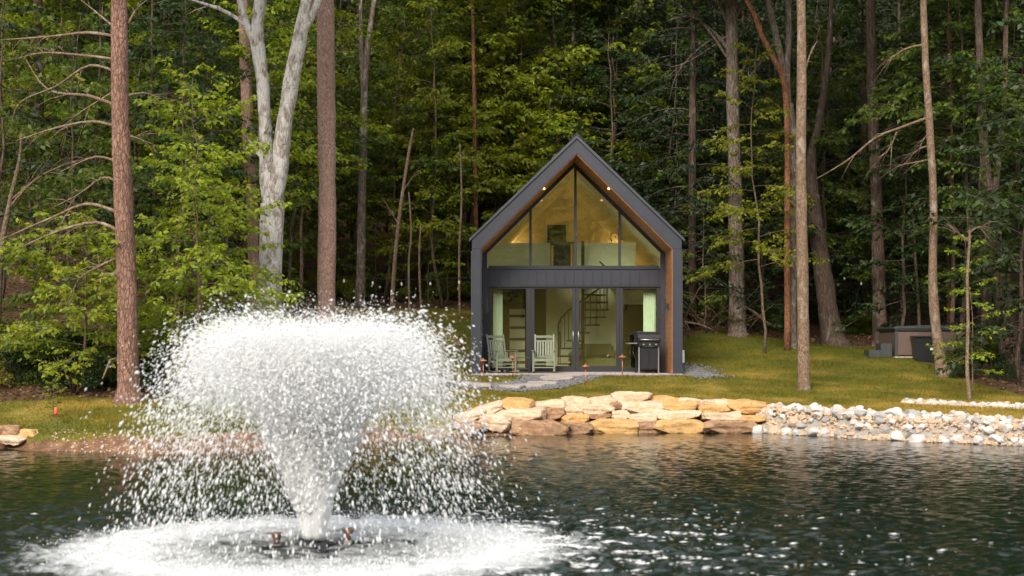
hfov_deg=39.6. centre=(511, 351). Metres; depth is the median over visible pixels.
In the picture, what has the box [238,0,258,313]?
tulip tree
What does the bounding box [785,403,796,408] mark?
rock
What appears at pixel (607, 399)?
sandstone slab
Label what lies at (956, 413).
rock
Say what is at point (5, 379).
shrub
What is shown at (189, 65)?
understorey tree
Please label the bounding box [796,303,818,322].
shrub
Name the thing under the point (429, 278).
shrub
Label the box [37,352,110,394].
shrub
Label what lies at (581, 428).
sandstone slab
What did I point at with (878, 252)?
hickory tree
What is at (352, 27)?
shaded tree
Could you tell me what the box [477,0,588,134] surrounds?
shaded tree
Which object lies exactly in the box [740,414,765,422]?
sandstone slab
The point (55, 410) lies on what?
marker stake
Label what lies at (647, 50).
hemlock tree
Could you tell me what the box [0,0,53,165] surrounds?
understorey tree
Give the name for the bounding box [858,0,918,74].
shaded tree
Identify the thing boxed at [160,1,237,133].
shaded tree
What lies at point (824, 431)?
rock
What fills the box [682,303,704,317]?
shrub
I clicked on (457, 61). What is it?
shaded tree
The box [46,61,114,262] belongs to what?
understorey tree
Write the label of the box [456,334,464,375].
shepherd hook
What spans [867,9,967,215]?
shaded tree
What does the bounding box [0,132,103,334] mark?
leaning snag
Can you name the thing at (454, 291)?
shrub
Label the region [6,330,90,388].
shrub
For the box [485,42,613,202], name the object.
bright tree
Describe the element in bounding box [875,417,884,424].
rock
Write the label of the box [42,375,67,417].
young hemlock
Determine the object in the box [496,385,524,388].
flagstone
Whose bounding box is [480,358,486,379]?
path light
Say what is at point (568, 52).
bright tree
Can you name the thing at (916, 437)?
rock
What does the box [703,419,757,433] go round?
sandstone slab
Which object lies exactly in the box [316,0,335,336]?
tulip tree
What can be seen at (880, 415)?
rock
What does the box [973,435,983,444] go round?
rock
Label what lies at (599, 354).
sofa
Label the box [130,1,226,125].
understorey tree
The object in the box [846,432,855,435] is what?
rock
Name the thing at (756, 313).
fallen branch
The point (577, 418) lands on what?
sandstone slab
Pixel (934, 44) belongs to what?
shaded tree
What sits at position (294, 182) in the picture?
understorey tree
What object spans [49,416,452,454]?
pebbles
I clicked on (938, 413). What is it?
rock
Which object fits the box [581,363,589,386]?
path light
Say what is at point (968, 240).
pale sapling
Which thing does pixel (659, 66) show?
shaded tree
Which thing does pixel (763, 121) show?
understorey tree
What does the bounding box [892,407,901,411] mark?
rock
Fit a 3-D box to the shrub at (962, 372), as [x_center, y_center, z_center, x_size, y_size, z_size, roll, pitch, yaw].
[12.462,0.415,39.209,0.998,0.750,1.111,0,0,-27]
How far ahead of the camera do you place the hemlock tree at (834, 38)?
68.00 m
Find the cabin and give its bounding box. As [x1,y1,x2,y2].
[469,133,684,373]
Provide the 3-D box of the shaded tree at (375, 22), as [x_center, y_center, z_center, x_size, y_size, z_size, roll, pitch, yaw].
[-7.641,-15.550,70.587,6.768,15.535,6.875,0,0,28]
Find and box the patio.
[472,373,677,376]
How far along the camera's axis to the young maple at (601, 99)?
55.89 m
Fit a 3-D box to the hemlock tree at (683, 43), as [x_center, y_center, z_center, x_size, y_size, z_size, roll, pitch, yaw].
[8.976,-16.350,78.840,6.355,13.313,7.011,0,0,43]
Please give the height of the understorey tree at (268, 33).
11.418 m
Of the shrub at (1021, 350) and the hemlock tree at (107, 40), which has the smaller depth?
the shrub at (1021, 350)
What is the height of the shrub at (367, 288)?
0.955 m
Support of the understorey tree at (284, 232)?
on the ground at (122, 442)
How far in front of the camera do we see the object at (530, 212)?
41.74 m
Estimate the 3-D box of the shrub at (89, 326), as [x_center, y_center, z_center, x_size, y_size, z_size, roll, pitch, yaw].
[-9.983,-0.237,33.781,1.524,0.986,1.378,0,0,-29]
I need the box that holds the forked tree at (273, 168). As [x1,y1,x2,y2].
[152,0,322,326]
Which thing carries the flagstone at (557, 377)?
on the path
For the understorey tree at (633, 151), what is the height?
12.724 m
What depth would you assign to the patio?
40.36 m
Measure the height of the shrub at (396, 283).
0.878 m
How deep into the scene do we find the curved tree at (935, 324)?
39.42 m
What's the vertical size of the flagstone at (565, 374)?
0.060 m
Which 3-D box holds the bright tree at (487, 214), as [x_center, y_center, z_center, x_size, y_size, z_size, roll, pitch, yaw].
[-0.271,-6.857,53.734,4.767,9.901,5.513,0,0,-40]
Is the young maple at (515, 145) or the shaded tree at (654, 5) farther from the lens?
the shaded tree at (654, 5)
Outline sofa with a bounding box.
[569,344,615,365]
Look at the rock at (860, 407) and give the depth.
30.37 m
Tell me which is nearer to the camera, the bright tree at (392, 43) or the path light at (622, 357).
the path light at (622, 357)
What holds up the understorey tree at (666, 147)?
on the ground at (122, 442)
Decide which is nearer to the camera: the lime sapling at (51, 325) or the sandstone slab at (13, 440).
the sandstone slab at (13, 440)
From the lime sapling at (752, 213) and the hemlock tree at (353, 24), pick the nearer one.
the lime sapling at (752, 213)
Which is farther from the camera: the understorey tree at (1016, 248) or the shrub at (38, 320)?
the understorey tree at (1016, 248)
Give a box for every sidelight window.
[487,287,530,371]
[620,287,659,371]
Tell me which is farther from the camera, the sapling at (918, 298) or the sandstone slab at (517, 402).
the sapling at (918, 298)
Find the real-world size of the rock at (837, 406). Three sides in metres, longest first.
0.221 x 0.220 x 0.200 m
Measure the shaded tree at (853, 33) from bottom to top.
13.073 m
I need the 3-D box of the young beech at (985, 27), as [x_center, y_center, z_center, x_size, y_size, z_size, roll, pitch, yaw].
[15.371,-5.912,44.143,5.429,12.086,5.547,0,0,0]
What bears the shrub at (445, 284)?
on the ground at (122, 442)
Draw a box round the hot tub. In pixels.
[876,323,965,355]
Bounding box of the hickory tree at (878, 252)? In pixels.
[865,0,915,346]
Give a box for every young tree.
[132,0,236,280]
[153,1,169,285]
[176,0,231,276]
[471,0,508,232]
[512,0,605,152]
[518,0,622,140]
[918,0,994,329]
[946,1,1017,325]
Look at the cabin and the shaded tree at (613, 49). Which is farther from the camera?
the shaded tree at (613, 49)
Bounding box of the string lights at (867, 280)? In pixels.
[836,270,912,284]
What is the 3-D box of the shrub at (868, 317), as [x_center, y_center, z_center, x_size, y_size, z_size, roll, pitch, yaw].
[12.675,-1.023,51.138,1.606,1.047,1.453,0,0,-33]
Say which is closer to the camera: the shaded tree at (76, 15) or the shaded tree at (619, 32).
the shaded tree at (619, 32)
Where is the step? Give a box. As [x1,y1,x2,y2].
[864,343,891,357]
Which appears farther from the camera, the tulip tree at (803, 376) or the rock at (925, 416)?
the tulip tree at (803, 376)
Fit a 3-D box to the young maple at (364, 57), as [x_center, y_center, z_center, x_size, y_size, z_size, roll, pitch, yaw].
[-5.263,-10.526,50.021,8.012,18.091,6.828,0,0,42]
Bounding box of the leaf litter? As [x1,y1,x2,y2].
[0,223,1023,409]
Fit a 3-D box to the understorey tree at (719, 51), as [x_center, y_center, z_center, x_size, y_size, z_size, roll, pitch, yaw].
[8.710,-7.261,55.333,6.065,11.557,5.141,0,0,-10]
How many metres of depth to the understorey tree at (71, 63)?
56.82 m
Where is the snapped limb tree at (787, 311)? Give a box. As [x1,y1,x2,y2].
[676,0,790,350]
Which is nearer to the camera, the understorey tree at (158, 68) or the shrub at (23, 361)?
the shrub at (23, 361)
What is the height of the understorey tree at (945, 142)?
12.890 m
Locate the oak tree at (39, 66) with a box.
[2,0,73,286]
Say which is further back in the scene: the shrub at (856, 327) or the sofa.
the shrub at (856, 327)
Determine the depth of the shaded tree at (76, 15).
76.01 m
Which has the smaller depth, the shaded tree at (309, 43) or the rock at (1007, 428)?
the rock at (1007, 428)
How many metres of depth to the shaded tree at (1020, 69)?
54.50 m
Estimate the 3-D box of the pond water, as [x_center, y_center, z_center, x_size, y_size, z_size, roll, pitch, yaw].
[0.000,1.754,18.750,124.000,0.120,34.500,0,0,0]
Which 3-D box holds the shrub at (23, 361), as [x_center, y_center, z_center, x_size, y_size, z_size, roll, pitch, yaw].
[-10.284,0.236,31.472,1.516,1.143,1.687,0,0,37]
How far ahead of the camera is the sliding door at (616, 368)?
41.76 m
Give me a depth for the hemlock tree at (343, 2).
72.26 m
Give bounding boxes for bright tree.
[236,89,337,268]
[283,139,356,289]
[295,0,417,277]
[310,149,378,294]
[336,0,490,275]
[344,175,414,302]
[345,52,472,298]
[376,117,470,303]
[390,0,548,268]
[399,0,552,299]
[406,147,480,305]
[431,33,551,257]
[442,0,600,186]
[444,1,582,202]
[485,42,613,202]
[537,0,687,179]
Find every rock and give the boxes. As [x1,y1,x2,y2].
[751,425,762,433]
[766,409,772,416]
[769,426,780,433]
[773,403,781,407]
[781,427,791,434]
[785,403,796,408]
[787,416,798,427]
[792,429,800,435]
[796,406,804,412]
[796,422,806,428]
[805,405,820,412]
[807,427,819,435]
[813,412,822,417]
[820,428,829,434]
[821,416,828,422]
[833,404,843,409]
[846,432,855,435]
[854,410,866,419]
[854,422,863,429]
[856,405,863,409]
[868,429,877,435]
[873,411,885,418]
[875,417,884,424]
[881,425,890,433]
[884,409,897,415]
[888,419,896,424]
[890,431,903,440]
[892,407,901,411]
[897,417,904,423]
[902,424,913,430]
[903,409,913,413]
[905,429,916,438]
[908,410,920,415]
[909,434,925,441]
[913,417,920,423]
[916,424,925,429]
[921,414,929,417]
[931,411,942,418]
[941,438,949,442]
[948,418,956,423]
[950,434,962,442]
[953,411,965,417]
[955,414,966,419]
[958,419,968,424]
[963,424,970,430]
[972,417,981,424]
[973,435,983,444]
[982,420,991,426]
[982,426,995,433]
[988,434,1003,442]
[999,416,1006,420]
[1002,424,1012,432]
[1007,432,1013,440]
[1010,437,1017,442]
[1013,418,1021,423]
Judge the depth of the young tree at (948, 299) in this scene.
46.93 m
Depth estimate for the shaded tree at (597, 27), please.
64.76 m
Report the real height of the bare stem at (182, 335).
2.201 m
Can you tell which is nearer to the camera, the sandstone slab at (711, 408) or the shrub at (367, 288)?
the sandstone slab at (711, 408)
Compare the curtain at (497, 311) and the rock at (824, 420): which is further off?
the curtain at (497, 311)
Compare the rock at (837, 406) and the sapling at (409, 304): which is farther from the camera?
the sapling at (409, 304)
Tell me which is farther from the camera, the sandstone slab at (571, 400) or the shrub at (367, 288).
the shrub at (367, 288)
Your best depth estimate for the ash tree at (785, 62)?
44.88 m
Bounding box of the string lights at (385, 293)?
[283,281,470,299]
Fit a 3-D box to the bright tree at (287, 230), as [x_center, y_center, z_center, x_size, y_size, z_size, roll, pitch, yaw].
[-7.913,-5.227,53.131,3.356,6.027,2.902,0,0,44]
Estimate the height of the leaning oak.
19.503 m
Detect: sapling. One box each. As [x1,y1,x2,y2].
[0,208,195,389]
[86,57,305,394]
[147,189,295,341]
[299,210,302,302]
[382,128,421,318]
[408,192,411,312]
[418,224,422,313]
[458,144,462,315]
[685,42,829,353]
[901,207,920,324]
[926,234,1016,394]
[934,215,1005,401]
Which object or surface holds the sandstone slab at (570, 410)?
on the ground at (122, 442)
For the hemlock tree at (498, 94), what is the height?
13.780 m
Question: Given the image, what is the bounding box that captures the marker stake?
[54,407,57,427]
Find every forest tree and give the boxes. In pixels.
[478,3,489,227]
[527,0,660,184]
[900,0,1023,51]
[905,1,967,19]
[944,0,1023,47]
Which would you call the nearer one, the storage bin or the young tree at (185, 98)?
the storage bin
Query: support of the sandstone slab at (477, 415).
on the ground at (122, 442)
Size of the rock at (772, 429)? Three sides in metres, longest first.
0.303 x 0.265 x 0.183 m
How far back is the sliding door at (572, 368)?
41.76 m
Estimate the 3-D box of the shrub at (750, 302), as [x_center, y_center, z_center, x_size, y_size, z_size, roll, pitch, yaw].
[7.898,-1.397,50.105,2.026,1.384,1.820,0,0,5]
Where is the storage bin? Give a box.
[910,336,933,361]
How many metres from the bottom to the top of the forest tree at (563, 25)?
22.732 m
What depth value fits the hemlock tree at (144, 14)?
63.55 m
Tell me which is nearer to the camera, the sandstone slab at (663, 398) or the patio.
the sandstone slab at (663, 398)
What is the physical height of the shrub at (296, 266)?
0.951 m
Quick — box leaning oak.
[806,0,851,346]
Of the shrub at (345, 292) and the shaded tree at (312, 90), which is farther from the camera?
the shaded tree at (312, 90)
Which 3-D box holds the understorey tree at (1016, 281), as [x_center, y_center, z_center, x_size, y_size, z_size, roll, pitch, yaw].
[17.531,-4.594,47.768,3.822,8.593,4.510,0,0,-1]
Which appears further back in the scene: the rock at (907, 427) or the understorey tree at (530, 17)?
the understorey tree at (530, 17)
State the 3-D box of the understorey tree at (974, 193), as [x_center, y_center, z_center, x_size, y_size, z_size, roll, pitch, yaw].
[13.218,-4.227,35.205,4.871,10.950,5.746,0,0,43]
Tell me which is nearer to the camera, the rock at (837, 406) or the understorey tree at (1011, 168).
the rock at (837, 406)
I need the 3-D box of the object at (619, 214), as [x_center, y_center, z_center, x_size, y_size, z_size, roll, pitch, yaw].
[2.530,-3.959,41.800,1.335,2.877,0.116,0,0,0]
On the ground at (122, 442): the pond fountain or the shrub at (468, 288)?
the shrub at (468, 288)
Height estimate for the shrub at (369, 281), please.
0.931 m
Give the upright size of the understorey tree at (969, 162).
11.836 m
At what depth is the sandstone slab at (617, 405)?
31.72 m
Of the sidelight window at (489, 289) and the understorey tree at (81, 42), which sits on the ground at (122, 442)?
the understorey tree at (81, 42)
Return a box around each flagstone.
[467,383,490,386]
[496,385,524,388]
[513,383,544,386]
[527,381,556,384]
[540,375,573,380]
[546,374,582,375]
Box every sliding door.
[531,287,575,371]
[576,287,619,371]
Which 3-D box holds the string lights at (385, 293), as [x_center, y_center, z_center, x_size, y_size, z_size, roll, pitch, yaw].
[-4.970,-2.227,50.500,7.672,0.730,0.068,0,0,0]
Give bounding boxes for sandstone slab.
[0,424,21,434]
[0,435,26,445]
[18,429,38,437]
[452,420,485,433]
[453,409,485,423]
[472,400,503,412]
[479,413,511,432]
[495,407,546,419]
[502,397,534,409]
[509,419,569,434]
[534,399,566,407]
[544,407,564,419]
[556,413,588,422]
[561,395,590,405]
[563,422,593,433]
[564,406,583,414]
[580,403,614,413]
[588,395,617,403]
[588,413,611,419]
[589,418,638,433]
[609,402,622,410]
[610,410,630,418]
[611,391,652,401]
[620,400,663,413]
[627,412,656,421]
[638,421,658,432]
[650,395,678,401]
[653,409,701,420]
[653,419,703,432]
[662,401,697,410]
[678,397,703,404]
[697,404,730,411]
[698,411,741,421]
[703,399,728,405]
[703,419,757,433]
[722,398,767,414]
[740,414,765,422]
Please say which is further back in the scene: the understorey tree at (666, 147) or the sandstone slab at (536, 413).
the understorey tree at (666, 147)
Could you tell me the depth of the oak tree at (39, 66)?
39.91 m
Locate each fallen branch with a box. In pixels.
[102,357,116,379]
[684,321,714,333]
[745,306,778,330]
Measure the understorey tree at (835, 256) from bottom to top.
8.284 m
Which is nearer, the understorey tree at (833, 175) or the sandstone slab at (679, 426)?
the sandstone slab at (679, 426)
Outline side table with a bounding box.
[516,357,529,372]
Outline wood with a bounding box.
[2,0,1018,179]
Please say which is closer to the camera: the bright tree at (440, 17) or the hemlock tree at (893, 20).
the bright tree at (440, 17)
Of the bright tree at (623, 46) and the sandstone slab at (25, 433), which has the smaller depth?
the sandstone slab at (25, 433)
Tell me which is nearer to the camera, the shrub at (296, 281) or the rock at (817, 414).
the rock at (817, 414)
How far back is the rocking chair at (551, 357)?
41.26 m
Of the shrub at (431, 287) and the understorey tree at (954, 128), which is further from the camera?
the understorey tree at (954, 128)
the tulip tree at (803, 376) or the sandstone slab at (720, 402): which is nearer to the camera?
the sandstone slab at (720, 402)
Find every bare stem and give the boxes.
[171,300,174,395]
[176,298,179,393]
[182,298,185,396]
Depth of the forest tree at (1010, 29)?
51.26 m
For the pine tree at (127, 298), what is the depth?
28.88 m
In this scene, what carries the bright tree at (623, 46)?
on the ground at (122, 442)
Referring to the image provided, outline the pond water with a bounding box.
[0,433,1023,575]
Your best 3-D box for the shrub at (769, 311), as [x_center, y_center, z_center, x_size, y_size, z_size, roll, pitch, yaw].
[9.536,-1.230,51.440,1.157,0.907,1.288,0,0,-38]
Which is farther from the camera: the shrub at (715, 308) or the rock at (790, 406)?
the shrub at (715, 308)
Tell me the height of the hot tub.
1.022 m
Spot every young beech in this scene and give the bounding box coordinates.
[302,0,475,301]
[672,178,748,334]
[838,0,1023,325]
[934,1,1023,284]
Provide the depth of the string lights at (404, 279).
46.99 m
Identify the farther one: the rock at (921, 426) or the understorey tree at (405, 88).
the understorey tree at (405, 88)
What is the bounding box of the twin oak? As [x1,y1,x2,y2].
[974,0,1023,371]
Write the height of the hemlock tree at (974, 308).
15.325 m
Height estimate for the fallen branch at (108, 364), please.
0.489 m
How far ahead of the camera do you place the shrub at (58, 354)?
31.66 m
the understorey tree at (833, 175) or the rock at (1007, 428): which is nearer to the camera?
the rock at (1007, 428)
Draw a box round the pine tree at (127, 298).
[0,0,172,403]
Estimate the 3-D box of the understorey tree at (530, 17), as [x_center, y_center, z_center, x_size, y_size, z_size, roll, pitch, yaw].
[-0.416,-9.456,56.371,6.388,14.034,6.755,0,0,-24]
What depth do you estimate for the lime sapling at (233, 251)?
32.28 m
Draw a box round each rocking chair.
[484,334,518,372]
[531,334,555,372]
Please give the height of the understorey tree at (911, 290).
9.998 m
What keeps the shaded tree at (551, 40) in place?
on the ground at (122, 442)
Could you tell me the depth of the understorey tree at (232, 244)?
43.52 m
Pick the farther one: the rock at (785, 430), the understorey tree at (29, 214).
the understorey tree at (29, 214)
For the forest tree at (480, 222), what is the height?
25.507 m
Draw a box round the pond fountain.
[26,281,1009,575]
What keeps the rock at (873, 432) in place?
on the ground at (122, 442)
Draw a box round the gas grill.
[625,331,660,372]
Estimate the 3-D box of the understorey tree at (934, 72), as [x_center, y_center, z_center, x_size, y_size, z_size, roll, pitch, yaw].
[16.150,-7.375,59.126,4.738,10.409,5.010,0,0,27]
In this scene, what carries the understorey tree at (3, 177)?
on the ground at (122, 442)
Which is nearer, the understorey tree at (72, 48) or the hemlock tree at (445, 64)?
the understorey tree at (72, 48)
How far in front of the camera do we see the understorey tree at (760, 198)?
60.35 m
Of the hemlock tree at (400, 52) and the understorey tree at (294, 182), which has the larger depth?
the hemlock tree at (400, 52)
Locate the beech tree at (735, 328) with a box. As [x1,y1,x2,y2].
[656,0,774,337]
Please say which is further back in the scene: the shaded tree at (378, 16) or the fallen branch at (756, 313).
the shaded tree at (378, 16)
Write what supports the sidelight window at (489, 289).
in the cabin
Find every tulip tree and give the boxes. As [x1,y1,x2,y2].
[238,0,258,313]
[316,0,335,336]
[795,0,818,390]
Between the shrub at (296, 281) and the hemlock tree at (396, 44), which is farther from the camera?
the hemlock tree at (396, 44)
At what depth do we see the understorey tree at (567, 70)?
56.89 m
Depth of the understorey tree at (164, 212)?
38.35 m
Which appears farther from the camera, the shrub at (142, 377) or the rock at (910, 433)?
the shrub at (142, 377)
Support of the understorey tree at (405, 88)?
on the ground at (122, 442)
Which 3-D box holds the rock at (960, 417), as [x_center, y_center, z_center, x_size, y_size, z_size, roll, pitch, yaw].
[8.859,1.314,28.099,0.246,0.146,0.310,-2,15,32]
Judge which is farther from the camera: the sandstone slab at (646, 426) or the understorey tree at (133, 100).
the understorey tree at (133, 100)
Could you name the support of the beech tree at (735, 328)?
on the ground at (122, 442)
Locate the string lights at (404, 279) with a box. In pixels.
[340,276,467,285]
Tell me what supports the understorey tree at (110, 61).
on the ground at (122, 442)
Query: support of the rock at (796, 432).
on the ground at (122, 442)
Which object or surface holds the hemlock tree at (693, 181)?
on the ground at (122, 442)
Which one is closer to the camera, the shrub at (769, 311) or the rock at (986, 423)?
the rock at (986, 423)
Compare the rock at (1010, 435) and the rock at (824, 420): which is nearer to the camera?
the rock at (1010, 435)
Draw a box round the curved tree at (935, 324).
[817,0,951,376]
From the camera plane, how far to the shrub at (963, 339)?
41.52 m
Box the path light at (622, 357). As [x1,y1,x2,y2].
[619,354,624,375]
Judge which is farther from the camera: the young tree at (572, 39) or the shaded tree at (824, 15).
the shaded tree at (824, 15)
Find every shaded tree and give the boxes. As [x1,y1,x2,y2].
[5,5,84,196]
[33,2,144,39]
[76,5,145,149]
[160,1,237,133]
[211,0,309,214]
[255,0,343,187]
[270,0,390,123]
[271,4,316,180]
[282,6,355,116]
[286,5,397,258]
[292,0,411,176]
[298,21,356,181]
[303,0,434,191]
[334,0,449,232]
[343,0,481,238]
[400,1,468,154]
[410,27,467,213]
[416,14,453,127]
[422,0,566,212]
[467,0,568,166]
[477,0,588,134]
[477,0,622,152]
[542,1,669,92]
[548,0,688,175]
[551,0,713,163]
[586,25,654,179]
[587,3,654,127]
[617,3,719,219]
[641,0,727,247]
[641,14,749,266]
[642,1,778,190]
[647,0,841,275]
[648,0,756,137]
[657,1,753,155]
[686,0,840,308]
[697,0,836,236]
[714,0,859,99]
[715,0,849,145]
[748,0,909,268]
[756,4,848,129]
[772,0,934,272]
[781,0,882,208]
[806,0,937,261]
[808,1,838,93]
[824,0,939,197]
[825,0,897,144]
[852,0,929,90]
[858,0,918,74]
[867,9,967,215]
[886,7,969,83]
[892,5,1023,314]
[936,40,978,180]
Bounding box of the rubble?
[756,398,1023,445]
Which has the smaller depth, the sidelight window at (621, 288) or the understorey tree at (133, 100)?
the sidelight window at (621, 288)
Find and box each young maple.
[348,0,512,307]
[354,0,376,305]
[442,0,556,214]
[512,9,652,182]
[740,3,889,264]
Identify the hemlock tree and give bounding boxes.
[6,0,83,148]
[60,1,132,152]
[129,4,236,213]
[192,1,273,137]
[302,0,357,163]
[312,3,376,114]
[355,5,432,147]
[370,5,433,166]
[424,6,491,173]
[447,6,518,202]
[492,13,566,163]
[527,6,594,169]
[593,0,685,182]
[609,0,796,327]
[656,0,713,131]
[722,2,850,248]
[754,0,959,324]
[768,64,857,243]
[807,1,883,237]
[826,28,894,244]
[828,0,945,286]
[876,0,938,77]
[889,0,1023,331]
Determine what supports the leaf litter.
on the ground at (122, 442)
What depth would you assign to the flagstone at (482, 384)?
34.94 m
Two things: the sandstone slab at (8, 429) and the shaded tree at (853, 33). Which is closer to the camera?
the sandstone slab at (8, 429)
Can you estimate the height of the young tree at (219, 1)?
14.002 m
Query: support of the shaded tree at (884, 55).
on the ground at (122, 442)
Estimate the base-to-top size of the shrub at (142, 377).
1.156 m
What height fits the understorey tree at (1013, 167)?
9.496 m
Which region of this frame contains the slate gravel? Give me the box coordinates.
[404,362,734,391]
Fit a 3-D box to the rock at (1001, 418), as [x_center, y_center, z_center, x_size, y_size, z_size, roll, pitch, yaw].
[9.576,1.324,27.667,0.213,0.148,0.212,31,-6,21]
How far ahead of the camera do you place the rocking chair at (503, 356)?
41.17 m
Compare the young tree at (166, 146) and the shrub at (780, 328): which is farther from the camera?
the shrub at (780, 328)
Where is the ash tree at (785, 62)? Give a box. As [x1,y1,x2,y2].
[765,0,796,348]
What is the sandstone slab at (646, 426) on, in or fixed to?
on the ground at (122, 442)
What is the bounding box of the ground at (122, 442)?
[0,0,1023,454]
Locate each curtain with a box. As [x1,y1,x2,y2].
[493,289,502,367]
[643,289,655,330]
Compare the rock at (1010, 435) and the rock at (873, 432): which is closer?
the rock at (1010, 435)
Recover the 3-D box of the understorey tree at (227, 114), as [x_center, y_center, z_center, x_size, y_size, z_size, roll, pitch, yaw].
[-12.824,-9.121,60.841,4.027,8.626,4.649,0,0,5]
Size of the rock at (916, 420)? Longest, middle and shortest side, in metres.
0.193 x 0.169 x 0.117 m
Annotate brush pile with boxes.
[682,282,780,330]
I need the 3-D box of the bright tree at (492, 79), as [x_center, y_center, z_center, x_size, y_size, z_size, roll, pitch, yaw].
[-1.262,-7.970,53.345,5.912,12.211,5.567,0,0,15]
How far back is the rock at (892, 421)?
28.40 m
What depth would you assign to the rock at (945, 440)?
27.39 m
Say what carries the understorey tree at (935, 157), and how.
on the ground at (122, 442)
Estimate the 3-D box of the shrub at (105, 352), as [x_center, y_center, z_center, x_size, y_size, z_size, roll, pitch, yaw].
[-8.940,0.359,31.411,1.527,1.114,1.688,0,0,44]
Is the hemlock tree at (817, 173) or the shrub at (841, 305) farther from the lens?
the hemlock tree at (817, 173)
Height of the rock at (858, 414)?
0.228 m
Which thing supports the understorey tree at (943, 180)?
on the ground at (122, 442)
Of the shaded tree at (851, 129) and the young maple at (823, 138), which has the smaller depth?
the young maple at (823, 138)
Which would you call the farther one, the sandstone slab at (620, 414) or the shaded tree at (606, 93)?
the shaded tree at (606, 93)
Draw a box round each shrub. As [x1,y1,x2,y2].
[0,330,13,360]
[0,344,32,375]
[0,353,14,386]
[1,301,19,329]
[5,316,58,345]
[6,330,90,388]
[8,337,79,384]
[19,327,98,368]
[27,335,90,383]
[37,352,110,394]
[52,349,104,387]
[59,327,114,360]
[72,344,116,384]
[79,322,114,350]
[96,342,168,390]
[104,298,172,342]
[104,320,155,338]
[140,335,178,356]
[145,346,218,388]
[147,347,193,390]
[154,352,193,389]
[179,299,252,336]
[282,258,305,276]
[282,274,299,285]
[303,279,316,292]
[305,270,316,284]
[315,262,346,283]
[335,277,367,299]
[340,282,374,301]
[342,288,354,297]
[347,273,379,292]
[374,272,401,293]
[395,287,414,302]
[402,280,430,295]
[415,272,448,289]
[421,274,463,299]
[421,285,444,296]
[431,276,461,297]
[444,285,466,300]
[453,284,470,300]
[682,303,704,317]
[706,303,728,319]
[709,295,762,330]
[763,308,783,326]
[767,314,783,332]
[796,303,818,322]
[837,298,868,327]
[841,315,868,333]
[846,296,896,325]
[852,310,871,335]
[945,334,998,366]
[946,354,986,377]
[965,330,998,362]
[973,351,1014,374]
[987,361,1022,380]
[1020,347,1023,362]
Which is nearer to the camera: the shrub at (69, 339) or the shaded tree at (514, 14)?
the shrub at (69, 339)
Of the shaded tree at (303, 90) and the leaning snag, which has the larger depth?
the shaded tree at (303, 90)
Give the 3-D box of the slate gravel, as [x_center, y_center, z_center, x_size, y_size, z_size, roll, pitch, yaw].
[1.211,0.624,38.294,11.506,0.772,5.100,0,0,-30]
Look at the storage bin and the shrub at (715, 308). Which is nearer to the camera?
the storage bin
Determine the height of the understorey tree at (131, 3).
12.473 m
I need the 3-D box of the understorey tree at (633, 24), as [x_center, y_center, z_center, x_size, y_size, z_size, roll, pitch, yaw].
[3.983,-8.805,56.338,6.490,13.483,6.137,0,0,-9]
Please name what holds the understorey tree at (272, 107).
on the ground at (122, 442)
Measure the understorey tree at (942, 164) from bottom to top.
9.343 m
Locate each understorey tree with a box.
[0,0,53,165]
[0,0,80,299]
[0,0,93,145]
[0,0,95,231]
[0,0,97,280]
[0,0,130,279]
[0,0,207,288]
[0,6,83,223]
[0,11,164,337]
[0,24,103,228]
[0,27,35,232]
[0,43,78,239]
[3,1,132,252]
[4,29,147,313]
[7,0,88,221]
[21,0,186,279]
[25,1,110,233]
[45,0,247,301]
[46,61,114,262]
[61,0,182,235]
[63,5,184,160]
[72,51,208,323]
[82,57,204,289]
[86,0,240,165]
[90,0,259,334]
[95,0,230,217]
[105,0,258,292]
[105,22,176,215]
[128,0,308,299]
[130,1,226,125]
[136,69,254,302]
[145,26,230,226]
[156,0,279,281]
[158,35,244,223]
[170,0,351,281]
[176,29,310,277]
[176,34,300,275]
[184,0,337,302]
[213,17,337,248]
[222,0,393,301]
[227,4,317,239]
[276,22,395,282]
[290,15,385,242]
[295,45,412,289]
[336,0,461,275]
[338,40,445,245]
[372,41,488,271]
[379,49,464,251]
[412,65,519,280]
[415,0,571,212]
[485,52,569,179]
[509,86,599,194]
[538,0,688,198]
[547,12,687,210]
[554,20,678,216]
[560,0,697,202]
[562,62,631,166]
[600,0,750,232]
[614,35,727,260]
[627,76,727,307]
[634,0,774,289]
[655,12,783,290]
[684,17,837,317]
[713,77,810,318]
[719,97,783,259]
[743,0,901,260]
[745,105,861,327]
[753,0,908,293]
[762,66,870,316]
[830,69,940,315]
[832,73,984,335]
[843,59,944,292]
[846,77,949,317]
[866,10,1022,326]
[879,0,1023,325]
[890,139,966,315]
[898,64,975,297]
[903,53,1009,242]
[908,100,981,299]
[911,48,1023,367]
[913,30,1023,384]
[918,0,1023,352]
[935,15,1023,374]
[960,5,1023,241]
[969,92,1023,324]
[983,128,1023,298]
[989,134,1023,363]
[998,90,1023,268]
[1001,148,1023,319]
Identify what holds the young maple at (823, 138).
on the ground at (122, 442)
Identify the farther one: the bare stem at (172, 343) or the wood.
the wood
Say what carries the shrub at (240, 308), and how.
on the ground at (122, 442)
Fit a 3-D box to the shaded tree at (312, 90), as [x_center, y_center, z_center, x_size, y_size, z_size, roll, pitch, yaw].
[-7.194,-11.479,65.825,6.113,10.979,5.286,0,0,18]
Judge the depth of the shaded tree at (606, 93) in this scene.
67.54 m
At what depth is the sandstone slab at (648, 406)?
31.61 m

